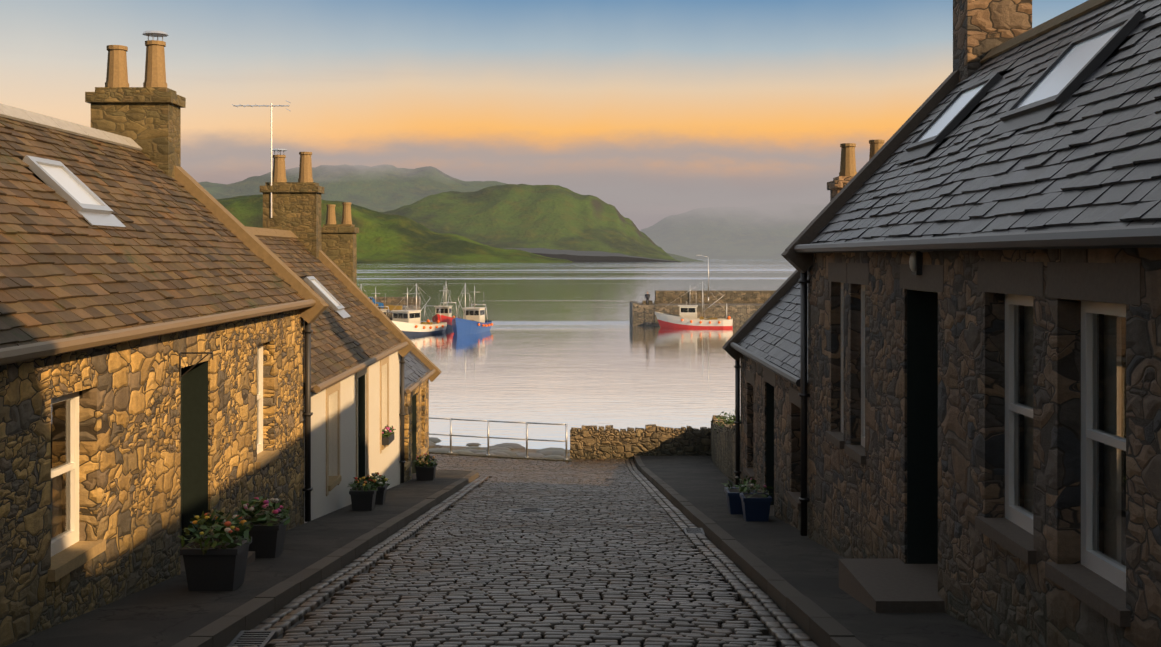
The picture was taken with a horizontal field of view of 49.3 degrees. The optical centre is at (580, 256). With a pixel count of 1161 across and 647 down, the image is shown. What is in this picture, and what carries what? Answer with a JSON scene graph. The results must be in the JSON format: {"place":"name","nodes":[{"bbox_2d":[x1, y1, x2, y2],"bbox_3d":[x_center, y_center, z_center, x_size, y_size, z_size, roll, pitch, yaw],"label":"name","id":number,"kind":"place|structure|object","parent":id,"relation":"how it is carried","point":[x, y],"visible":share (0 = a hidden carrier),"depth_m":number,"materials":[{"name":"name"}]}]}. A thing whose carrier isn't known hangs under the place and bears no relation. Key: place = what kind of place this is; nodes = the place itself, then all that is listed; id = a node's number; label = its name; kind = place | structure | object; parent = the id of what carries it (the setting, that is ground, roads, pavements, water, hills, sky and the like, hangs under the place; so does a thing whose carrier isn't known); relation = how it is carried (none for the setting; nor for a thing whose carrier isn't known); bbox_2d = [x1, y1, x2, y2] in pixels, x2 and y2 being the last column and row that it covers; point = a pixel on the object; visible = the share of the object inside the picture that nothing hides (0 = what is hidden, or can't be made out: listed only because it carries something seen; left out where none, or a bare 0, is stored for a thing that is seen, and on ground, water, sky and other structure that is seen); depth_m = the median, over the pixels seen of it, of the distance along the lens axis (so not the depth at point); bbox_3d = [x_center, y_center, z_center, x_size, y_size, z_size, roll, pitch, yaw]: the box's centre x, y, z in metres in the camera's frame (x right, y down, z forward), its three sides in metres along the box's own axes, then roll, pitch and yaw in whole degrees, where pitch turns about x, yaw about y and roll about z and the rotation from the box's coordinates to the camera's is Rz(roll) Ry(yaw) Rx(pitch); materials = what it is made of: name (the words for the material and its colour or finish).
{"place":"outdoors","nodes":[
{"label":"outdoors","id":0,"kind":"place"},
{"bbox_2d":[51,474,61,538],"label":"cottage curtains","id":1,"kind":"object","parent":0,"point":[54,505],"depth_m":9.27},
{"bbox_2d":[51,400,66,532],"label":"cottage rooms","id":2,"kind":"object","parent":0,"point":[53,432],"depth_m":9.68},
{"bbox_2d":[0,103,141,150],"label":"roof ridge","id":3,"kind":"structure","parent":0,"point":[19,114],"depth_m":13.68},
{"bbox_2d":[245,226,297,238],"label":"roof ridge","id":4,"kind":"structure","parent":0,"point":[265,232],"depth_m":22.98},
{"bbox_2d":[216,194,571,262],"bbox_3d":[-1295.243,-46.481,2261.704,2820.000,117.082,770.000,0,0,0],"label":"hill ridge","id":5,"kind":"structure","parent":0,"point":[385,238],"depth_m":2028.47,"materials":[{"name":"green plant"}]},
{"bbox_2d":[373,297,420,321],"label":"quay","id":6,"kind":"structure","parent":0,"point":[396,301],"depth_m":174.27,"materials":[{"name":"stone"}]},
{"bbox_2d":[368,297,383,307],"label":"blue pickup","id":7,"kind":"object","parent":6,"relation":"on","point":[378,303],"depth_m":155.37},
{"bbox_2d":[376,304,401,310],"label":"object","id":8,"kind":"object","parent":6,"relation":"on","point":[395,307],"visible":0.04,"depth_m":155.75,"materials":[{"name":"brown"}]},
{"bbox_2d":[411,346,440,381],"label":"cottage skews","id":9,"kind":"object","parent":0,"point":[422,357],"visible":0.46,"depth_m":30.07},
{"bbox_2d":[432,314,453,324],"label":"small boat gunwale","id":10,"kind":"object","parent":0,"point":[447,319],"visible":0.48,"depth_m":156.82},
{"bbox_2d":[434,306,451,316],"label":"boat wheelhouse","id":11,"kind":"object","parent":10,"relation":"on","point":[448,314],"visible":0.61,"depth_m":158.37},
{"bbox_2d":[436,308,450,312],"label":"small boat windows","id":12,"kind":"structure","parent":11,"relation":"attached to","point":[442,310],"depth_m":158.38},
{"bbox_2d":[199,166,703,261],"bbox_3d":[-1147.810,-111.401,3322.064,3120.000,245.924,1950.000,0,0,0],"label":"hill range","id":13,"kind":"structure","parent":0,"point":[385,190],"depth_m":2821.07,"materials":[{"name":"green plant"}]},
{"bbox_2d":[190,465,767,547],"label":"planter soil","id":14,"kind":"structure","parent":0,"point":[195,544],"depth_m":12.80,"materials":[{"name":"soil"}]},
{"bbox_2d":[429,445,569,458],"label":"terrain ground","id":15,"kind":"structure","parent":0,"point":[514,450],"depth_m":57.76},
{"bbox_2d":[0,309,303,646],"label":"cottage walls","id":16,"kind":"structure","parent":15,"relation":"on","point":[130,452],"depth_m":10.16,"materials":[{"name":"stone"}]},
{"bbox_2d":[18,157,66,203],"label":"cottage roof deck","id":17,"kind":"structure","parent":16,"relation":"on","point":[36,176],"depth_m":11.53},
{"bbox_2d":[0,117,304,347],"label":"cottage roof slates","id":18,"kind":"object","parent":17,"relation":"on","point":[174,250],"visible":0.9,"depth_m":11.53,"materials":[{"name":"stone"}]},
{"bbox_2d":[22,155,125,227],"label":"cottage rooflight frames","id":19,"kind":"structure","parent":18,"relation":"in","point":[101,214],"depth_m":11.59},
{"bbox_2d":[39,164,99,204],"bbox_3d":[-4.774,-0.647,11.797,0.433,0.408,0.610,0,0,0],"label":"skylight glass","id":20,"kind":"object","parent":19,"relation":"in","point":[70,185],"visible":0.43,"depth_m":11.84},
{"bbox_2d":[51,343,262,556],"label":"cottage sash frames","id":21,"kind":"structure","parent":16,"relation":"in","point":[65,540],"depth_m":9.31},
{"bbox_2d":[51,348,258,540],"bbox_3d":[-3.757,1.620,11.720,0.001,1.170,6.160,0,0,0],"label":"window glass","id":22,"kind":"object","parent":21,"relation":"in","point":[65,483],"depth_m":9.18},
{"bbox_2d":[0,299,315,364],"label":"gutter","id":23,"kind":"object","parent":16,"relation":"attached to","point":[15,354],"visible":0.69,"depth_m":9.51,"materials":[{"name":"metal"}]},
{"bbox_2d":[48,450,278,581],"bbox_3d":[-3.643,2.231,11.720,0.200,0.249,6.410,0,0,0],"label":"window sill","id":24,"kind":"structure","parent":16,"relation":"in","point":[66,561],"depth_m":9.05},
{"bbox_2d":[181,361,207,547],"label":"cottage doors","id":25,"kind":"structure","parent":16,"relation":"in","point":[194,439],"depth_m":12.28,"materials":[{"name":"wood"}]},
{"bbox_2d":[179,352,212,380],"bbox_3d":[-3.438,0.982,11.325,0.303,0.258,0.014,0,0,0],"label":"hanging basket bracket","id":26,"kind":"object","parent":16,"relation":"attached to","point":[180,353],"visible":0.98,"depth_m":11.32,"materials":[{"name":"black metal"}]},
{"bbox_2d":[175,166,328,323],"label":"cottage skews","id":27,"kind":"object","parent":16,"relation":"on","point":[253,243],"visible":0.61,"depth_m":16.26,"materials":[{"name":"stone"}]},
{"bbox_2d":[304,351,399,522],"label":"cottage walls","id":28,"kind":"structure","parent":15,"relation":"on","point":[385,462],"depth_m":19.70,"materials":[{"name":"paint"}]},
{"bbox_2d":[85,87,358,285],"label":"chimney stacks","id":29,"kind":"object","parent":28,"relation":"on","point":[147,120],"visible":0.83,"depth_m":16.29,"materials":[{"name":"stone"}]},
{"bbox_2d":[232,100,289,217],"bbox_3d":[-6.274,-1.913,24.879,1.100,2.286,0.440,0,0,0],"label":"tv aerial","id":30,"kind":"object","parent":29,"relation":"attached to","point":[271,105],"visible":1,"depth_m":24.86,"materials":[{"name":"silver metal"}]},
{"bbox_2d":[105,40,884,223],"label":"chimney pots","id":31,"kind":"object","parent":29,"relation":"on","point":[155,73],"visible":0.81,"depth_m":16.28,"materials":[{"name":"ceramic"}]},
{"bbox_2d":[142,31,286,154],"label":"chimney cowls","id":32,"kind":"object","parent":31,"relation":"in","point":[157,34],"visible":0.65,"depth_m":16.22,"materials":[{"name":"silver metal"}]},
{"bbox_2d":[303,276,350,318],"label":"cottage rooflight frames","id":33,"kind":"structure","parent":28,"relation":"on","point":[341,312],"depth_m":22.16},
{"bbox_2d":[311,280,339,305],"bbox_3d":[-4.574,0.626,21.073,0.560,0.565,3.160,0,0,0],"label":"skylight glass","id":34,"kind":"object","parent":33,"relation":"in","point":[325,292],"visible":0.14,"depth_m":22.51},
{"bbox_2d":[256,236,401,391],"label":"cottage roof slates","id":35,"kind":"object","parent":28,"relation":"on","point":[340,344],"visible":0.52,"depth_m":22.11,"materials":[{"name":"stone"}]},
{"bbox_2d":[326,356,388,495],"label":"cottage margins","id":36,"kind":"object","parent":28,"relation":"attached to","point":[332,389],"visible":0.33,"depth_m":20.41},
{"bbox_2d":[328,445,387,490],"bbox_3d":[-3.680,3.376,20.875,0.230,0.239,5.750,0,0,0],"label":"window sill","id":37,"kind":"structure","parent":28,"relation":"in","point":[334,481],"depth_m":18.51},
{"bbox_2d":[311,342,407,392],"bbox_3d":[-3.509,1.730,20.975,0.208,0.100,8.900,0,0,0],"label":"gutter","id":38,"kind":"object","parent":28,"relation":"attached to","point":[320,387],"visible":0.7,"depth_m":19.42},
{"bbox_2d":[358,374,364,485],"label":"cottage doors","id":39,"kind":"structure","parent":28,"relation":"in","point":[361,426],"depth_m":21.37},
{"bbox_2d":[319,250,414,356],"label":"cottage skews","id":40,"kind":"object","parent":28,"relation":"on","point":[348,283],"visible":0.61,"depth_m":25.16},
{"bbox_2d":[227,508,705,646],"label":"street ironwork","id":41,"kind":"object","parent":15,"relation":"on","point":[258,638],"visible":0.75,"depth_m":8.78,"materials":[{"name":"black metal"}]},
{"bbox_2d":[429,437,569,458],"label":"shoreline rocks","id":42,"kind":"object","parent":15,"relation":"on","point":[508,448],"visible":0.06,"depth_m":55.55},
{"bbox_2d":[429,451,571,462],"bbox_3d":[-8.059,7.141,39.361,17.036,2.700,0.277,0,0,23],"label":"quay edge","id":43,"kind":"object","parent":15,"relation":"on","point":[497,456],"visible":0.08,"depth_m":36.89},
{"bbox_2d":[429,417,568,459],"bbox_3d":[-7.884,5.296,39.297,16.326,1.051,0.111,0,0,23],"label":"seafront railing","id":44,"kind":"object","parent":43,"relation":"on","point":[488,437],"visible":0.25,"depth_m":36.96,"materials":[{"name":"silver metal"}]},
{"bbox_2d":[226,454,818,646],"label":"cobble setts","id":45,"kind":"structure","parent":15,"relation":"on","point":[609,552],"depth_m":11.44,"materials":[{"name":"stone"}]},
{"bbox_2d":[277,460,816,646],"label":"street bedding","id":46,"kind":"object","parent":15,"relation":"on","point":[302,620],"depth_m":10.54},
{"bbox_2d":[171,456,866,646],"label":"kerb stones","id":47,"kind":"object","parent":46,"relation":"on","point":[816,624],"visible":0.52,"depth_m":11.00,"materials":[{"name":"stone"}]},
{"bbox_2d":[570,415,734,483],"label":"end walls","id":48,"kind":"structure","parent":15,"relation":"on","point":[600,442],"depth_m":36.63,"materials":[{"name":"stone"}]},
{"bbox_2d":[714,410,734,435],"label":"wall shrub leaves","id":49,"kind":"object","parent":48,"relation":"on","point":[730,420],"visible":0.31,"depth_m":31.08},
{"bbox_2d":[740,355,807,533],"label":"cottage walls","id":50,"kind":"structure","parent":15,"relation":"on","point":[786,437],"depth_m":17.39,"materials":[{"name":"stone"}]},
{"bbox_2d":[730,342,807,386],"bbox_3d":[2.587,1.460,17.940,0.208,0.100,6.600,0,0,0],"label":"gutter","id":51,"kind":"object","parent":50,"relation":"attached to","point":[786,374],"visible":0.57,"depth_m":16.69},
{"bbox_2d":[766,382,773,504],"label":"cottage doors","id":52,"kind":"structure","parent":50,"relation":"in","point":[769,435],"depth_m":18.46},
{"bbox_2d":[744,366,799,509],"bbox_3d":[2.777,2.548,17.931,0.270,1.875,5.200,0,0,0],"label":"cottage dressed stone","id":53,"kind":"object","parent":50,"relation":"in","point":[769,376],"visible":0.42,"depth_m":17.55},
{"bbox_2d":[739,271,808,383],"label":"cottage roof slates","id":54,"kind":"object","parent":50,"relation":"on","point":[773,334],"visible":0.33,"depth_m":18.74,"materials":[{"name":"stone"}]},
{"bbox_2d":[808,248,1160,646],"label":"house walls","id":55,"kind":"structure","parent":15,"relation":"on","point":[990,588],"depth_m":8.37,"materials":[{"name":"stone"}]},
{"bbox_2d":[781,69,958,272],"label":"house skews","id":56,"kind":"object","parent":55,"relation":"on","point":[809,234],"visible":0.68,"depth_m":14.38,"materials":[{"name":"stone"}]},
{"bbox_2d":[912,251,922,274],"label":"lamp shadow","id":57,"kind":"object","parent":55,"relation":"attached to","point":[919,261],"visible":0.5,"depth_m":9.77,"materials":[{"name":"black metal"}]},
{"bbox_2d":[909,252,915,271],"bbox_3d":[2.592,0.040,9.840,0.072,0.156,0.103,0,0,0],"label":"bulkhead lamp lens","id":58,"kind":"object","parent":57,"relation":"attached to","point":[912,261],"depth_m":9.81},
{"bbox_2d":[907,289,937,563],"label":"house doors","id":59,"kind":"structure","parent":55,"relation":"in","point":[922,427],"depth_m":10.31,"materials":[{"name":"wood"}]},
{"bbox_2d":[794,224,1160,252],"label":"gutter","id":60,"kind":"object","parent":55,"relation":"attached to","point":[1144,236],"visible":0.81,"depth_m":7.10,"materials":[{"name":"metal"}]},
{"bbox_2d":[825,261,1140,626],"bbox_3d":[2.692,0.973,9.715,0.200,1.885,7.450,0,0,0],"label":"house dressed stone","id":61,"kind":"object","parent":55,"relation":"in","point":[1112,282],"visible":0.67,"depth_m":7.12,"materials":[{"name":"stone"}]},
{"bbox_2d":[841,283,1125,590],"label":"window frames","id":62,"kind":"structure","parent":55,"relation":"in","point":[1103,566],"depth_m":7.01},
{"bbox_2d":[1014,305,1125,568],"bbox_3d":[2.794,1.035,9.726,0.011,1.460,7.000,0,0,0],"label":"window glass","id":63,"kind":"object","parent":62,"relation":"in","point":[1109,415],"depth_m":6.85,"materials":[{"name":"glass"}]},
{"bbox_2d":[941,12,1146,142],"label":"house roof deck","id":64,"kind":"structure","parent":55,"relation":"on","point":[1114,53],"depth_m":12.35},
{"bbox_2d":[810,0,1160,251],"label":"house roof slates","id":65,"kind":"object","parent":64,"relation":"on","point":[1087,155],"visible":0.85,"depth_m":8.85,"materials":[{"name":"stone"}]},
{"bbox_2d":[827,0,1031,200],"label":"chimney stacks","id":66,"kind":"object","parent":65,"relation":"on","point":[982,29],"visible":0.31,"depth_m":14.07,"materials":[{"name":"stone"}]},
{"bbox_2d":[895,10,1144,164],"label":"house rooflight frames","id":67,"kind":"structure","parent":65,"relation":"in","point":[1012,118],"depth_m":10.00,"materials":[{"name":"metal"}]},
{"bbox_2d":[917,25,1121,141],"bbox_3d":[3.777,-1.436,11.293,0.547,0.577,4.060,0,0,0],"label":"skylight glass","id":68,"kind":"object","parent":67,"relation":"in","point":[1066,69],"visible":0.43,"depth_m":10.01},
{"bbox_2d":[5,456,1005,646],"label":"pavements","id":69,"kind":"structure","parent":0,"point":[170,612],"depth_m":10.75,"materials":[{"name":"concrete"}]},
{"bbox_2d":[180,432,436,590],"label":"flower pots","id":70,"kind":"object","parent":69,"relation":"on","point":[214,569],"visible":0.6,"depth_m":10.48,"materials":[{"name":"grey"}]},
{"bbox_2d":[178,425,772,553],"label":"plants","id":71,"kind":"object","parent":70,"relation":"in","point":[242,533],"depth_m":12.60,"materials":[{"name":"plant"}]},
{"bbox_2d":[400,379,428,483],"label":"cottage walls","id":72,"kind":"structure","parent":69,"relation":"on","point":[421,391],"depth_m":28.20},
{"bbox_2d":[412,394,415,472],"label":"cottage doors","id":73,"kind":"structure","parent":72,"relation":"in","point":[413,429],"depth_m":28.14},
{"bbox_2d":[404,448,426,470],"bbox_3d":[-3.716,4.421,27.775,0.270,0.229,3.600,0,0,0],"label":"cottage dressed stone","id":74,"kind":"object","parent":72,"relation":"in","point":[408,463],"visible":0.36,"depth_m":26.63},
{"bbox_2d":[404,351,429,393],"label":"cottage roof slates","id":75,"kind":"object","parent":72,"relation":"on","point":[415,368],"visible":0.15,"depth_m":28.35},
{"bbox_2d":[404,369,435,393],"bbox_3d":[-3.526,2.710,27.875,0.208,0.100,4.900,0,0,0],"label":"gutter","id":76,"kind":"object","parent":72,"relation":"attached to","point":[409,390],"visible":0.72,"depth_m":27.20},
{"bbox_2d":[303,271,809,535],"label":"downpipes","id":77,"kind":"object","parent":69,"relation":"on","point":[803,394],"visible":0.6,"depth_m":16.41,"materials":[{"name":"black metal"}]},
{"bbox_2d":[181,473,944,612],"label":"door steps","id":78,"kind":"structure","parent":69,"relation":"on","point":[887,585],"depth_m":9.75,"materials":[{"name":"grey stone"}]},
{"bbox_2d":[724,487,771,520],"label":"flower pots","id":79,"kind":"object","parent":69,"relation":"on","point":[753,509],"visible":0.67,"depth_m":16.79,"materials":[{"name":"blue"}]},
{"bbox_2d":[381,184,680,261],"bbox_3d":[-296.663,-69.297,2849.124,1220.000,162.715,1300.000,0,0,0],"label":"headland hill","id":80,"kind":"structure","parent":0,"point":[557,217],"depth_m":2393.51,"materials":[{"name":"green plant"}]},
{"bbox_2d":[181,135,884,171],"bbox_3d":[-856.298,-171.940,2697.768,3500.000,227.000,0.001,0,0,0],"label":"cloud","id":81,"kind":"structure","parent":0,"point":[206,152],"depth_m":2699.54,"materials":[{"name":"white"}]},
{"bbox_2d":[0,0,1087,230],"label":"sky","id":82,"kind":"structure","parent":0,"point":[544,73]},
{"bbox_2d":[357,259,795,449],"bbox_3d":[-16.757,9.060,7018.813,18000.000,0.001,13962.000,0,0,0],"label":"water","id":83,"kind":"structure","parent":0,"point":[569,345],"depth_m":125.11,"materials":[{"name":"liquid"}]},
{"bbox_2d":[361,284,388,311],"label":"boat rigging","id":84,"kind":"object","parent":83,"relation":"on","point":[375,293],"visible":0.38,"depth_m":148.46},
{"bbox_2d":[390,283,441,323],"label":"boat rigging","id":85,"kind":"object","parent":83,"relation":"on","point":[416,293],"visible":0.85,"depth_m":148.60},
{"bbox_2d":[402,329,445,335],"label":"boat hull bottom","id":86,"kind":"object","parent":83,"relation":"on","point":[408,333],"visible":0.15,"depth_m":146.14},
{"bbox_2d":[392,321,446,331],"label":"boat hull","id":87,"kind":"object","parent":86,"relation":"on","point":[403,326],"visible":0.75,"depth_m":145.68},
{"bbox_2d":[392,310,421,323],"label":"wheelhouse","id":88,"kind":"object","parent":87,"relation":"on","point":[413,320],"visible":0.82,"depth_m":145.52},
{"bbox_2d":[393,313,419,318],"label":"windows","id":89,"kind":"structure","parent":88,"relation":"in","point":[405,315],"depth_m":145.36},
{"bbox_2d":[420,322,432,324],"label":"boat deck","id":90,"kind":"structure","parent":87,"relation":"on","point":[426,323],"depth_m":149.71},
{"bbox_2d":[415,319,443,328],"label":"buoys","id":91,"kind":"object","parent":87,"relation":"attached to","point":[428,320],"visible":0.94,"depth_m":148.95},
{"bbox_2d":[438,284,457,317],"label":"boat mast","id":92,"kind":"object","parent":83,"relation":"on","point":[448,300],"visible":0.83,"depth_m":161.78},
{"bbox_2d":[454,283,487,321],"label":"boat rigging","id":93,"kind":"object","parent":83,"relation":"on","point":[474,304],"visible":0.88,"depth_m":150.00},
{"bbox_2d":[453,326,490,334],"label":"boat hull","id":94,"kind":"object","parent":83,"relation":"on","point":[457,330],"visible":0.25,"depth_m":147.64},
{"bbox_2d":[452,318,491,329],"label":"boat hull","id":95,"kind":"object","parent":94,"relation":"on","point":[470,324],"visible":0.88,"depth_m":147.99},
{"bbox_2d":[462,307,485,322],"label":"boat wheelhouse","id":96,"kind":"object","parent":95,"relation":"on","point":[481,318],"visible":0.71,"depth_m":152.88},
{"bbox_2d":[464,310,484,314],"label":"wheelhouse windows","id":97,"kind":"structure","parent":96,"relation":"in","point":[470,312],"depth_m":152.89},
{"bbox_2d":[659,281,730,319],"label":"red boat masts","id":98,"kind":"object","parent":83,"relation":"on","point":[703,301],"visible":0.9,"depth_m":161.22},
{"bbox_2d":[658,319,732,328],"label":"boat hull","id":99,"kind":"object","parent":83,"relation":"on","point":[663,324],"visible":0.23,"depth_m":160.31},
{"bbox_2d":[655,312,732,325],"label":"boat hull","id":100,"kind":"object","parent":99,"relation":"on","point":[672,318],"visible":0.85,"depth_m":160.10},
{"bbox_2d":[678,305,697,318],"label":"wheelhouse","id":101,"kind":"object","parent":100,"relation":"on","point":[690,315],"visible":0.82,"depth_m":160.63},
{"bbox_2d":[681,308,694,312],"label":"wheelhouse windows","id":102,"kind":"structure","parent":101,"relation":"attached to","point":[692,310],"depth_m":160.61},
{"bbox_2d":[681,316,730,323],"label":"buoys","id":103,"kind":"object","parent":100,"relation":"attached to","point":[719,322],"visible":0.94,"depth_m":159.63},
{"bbox_2d":[699,316,717,319],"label":"boat deck","id":104,"kind":"structure","parent":100,"relation":"on","point":[701,318],"depth_m":160.79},
{"bbox_2d":[630,290,775,325],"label":"pier","id":105,"kind":"structure","parent":83,"relation":"on","point":[743,306],"depth_m":168.92,"materials":[{"name":"stone"}]},
{"bbox_2d":[645,291,649,304],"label":"figure clothes","id":106,"kind":"object","parent":105,"relation":"on","point":[647,296],"visible":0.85,"depth_m":166.78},
{"bbox_2d":[704,256,708,303],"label":"lamp post","id":107,"kind":"object","parent":105,"relation":"on","point":[708,279],"visible":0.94,"depth_m":171.32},
{"bbox_2d":[449,169,858,228],"bbox_3d":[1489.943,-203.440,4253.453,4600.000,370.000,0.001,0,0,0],"label":"cloud","id":108,"kind":"structure","parent":0,"point":[628,193],"depth_m":4250.77,"materials":[{"name":"white"}]},
{"bbox_2d":[640,213,811,258],"bbox_3d":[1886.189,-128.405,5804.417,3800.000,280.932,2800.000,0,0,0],"label":"headland hills","id":109,"kind":"structure","parent":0,"point":[710,239],"depth_m":5020.51,"materials":[{"name":"grey plant"}]},
{"bbox_2d":[722,270,807,360],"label":"cottage skews","id":110,"kind":"object","parent":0,"point":[747,326],"visible":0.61,"depth_m":20.98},
{"bbox_2d":[980,0,1110,62],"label":"roof ridge","id":111,"kind":"structure","parent":0,"point":[1058,20],"depth_m":12.22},
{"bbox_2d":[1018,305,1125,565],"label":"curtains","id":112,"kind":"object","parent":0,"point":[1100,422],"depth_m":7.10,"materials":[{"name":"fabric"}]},
{"bbox_2d":[1024,306,1120,563],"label":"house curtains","id":113,"kind":"object","parent":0,"point":[1115,483],"depth_m":6.95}
]}

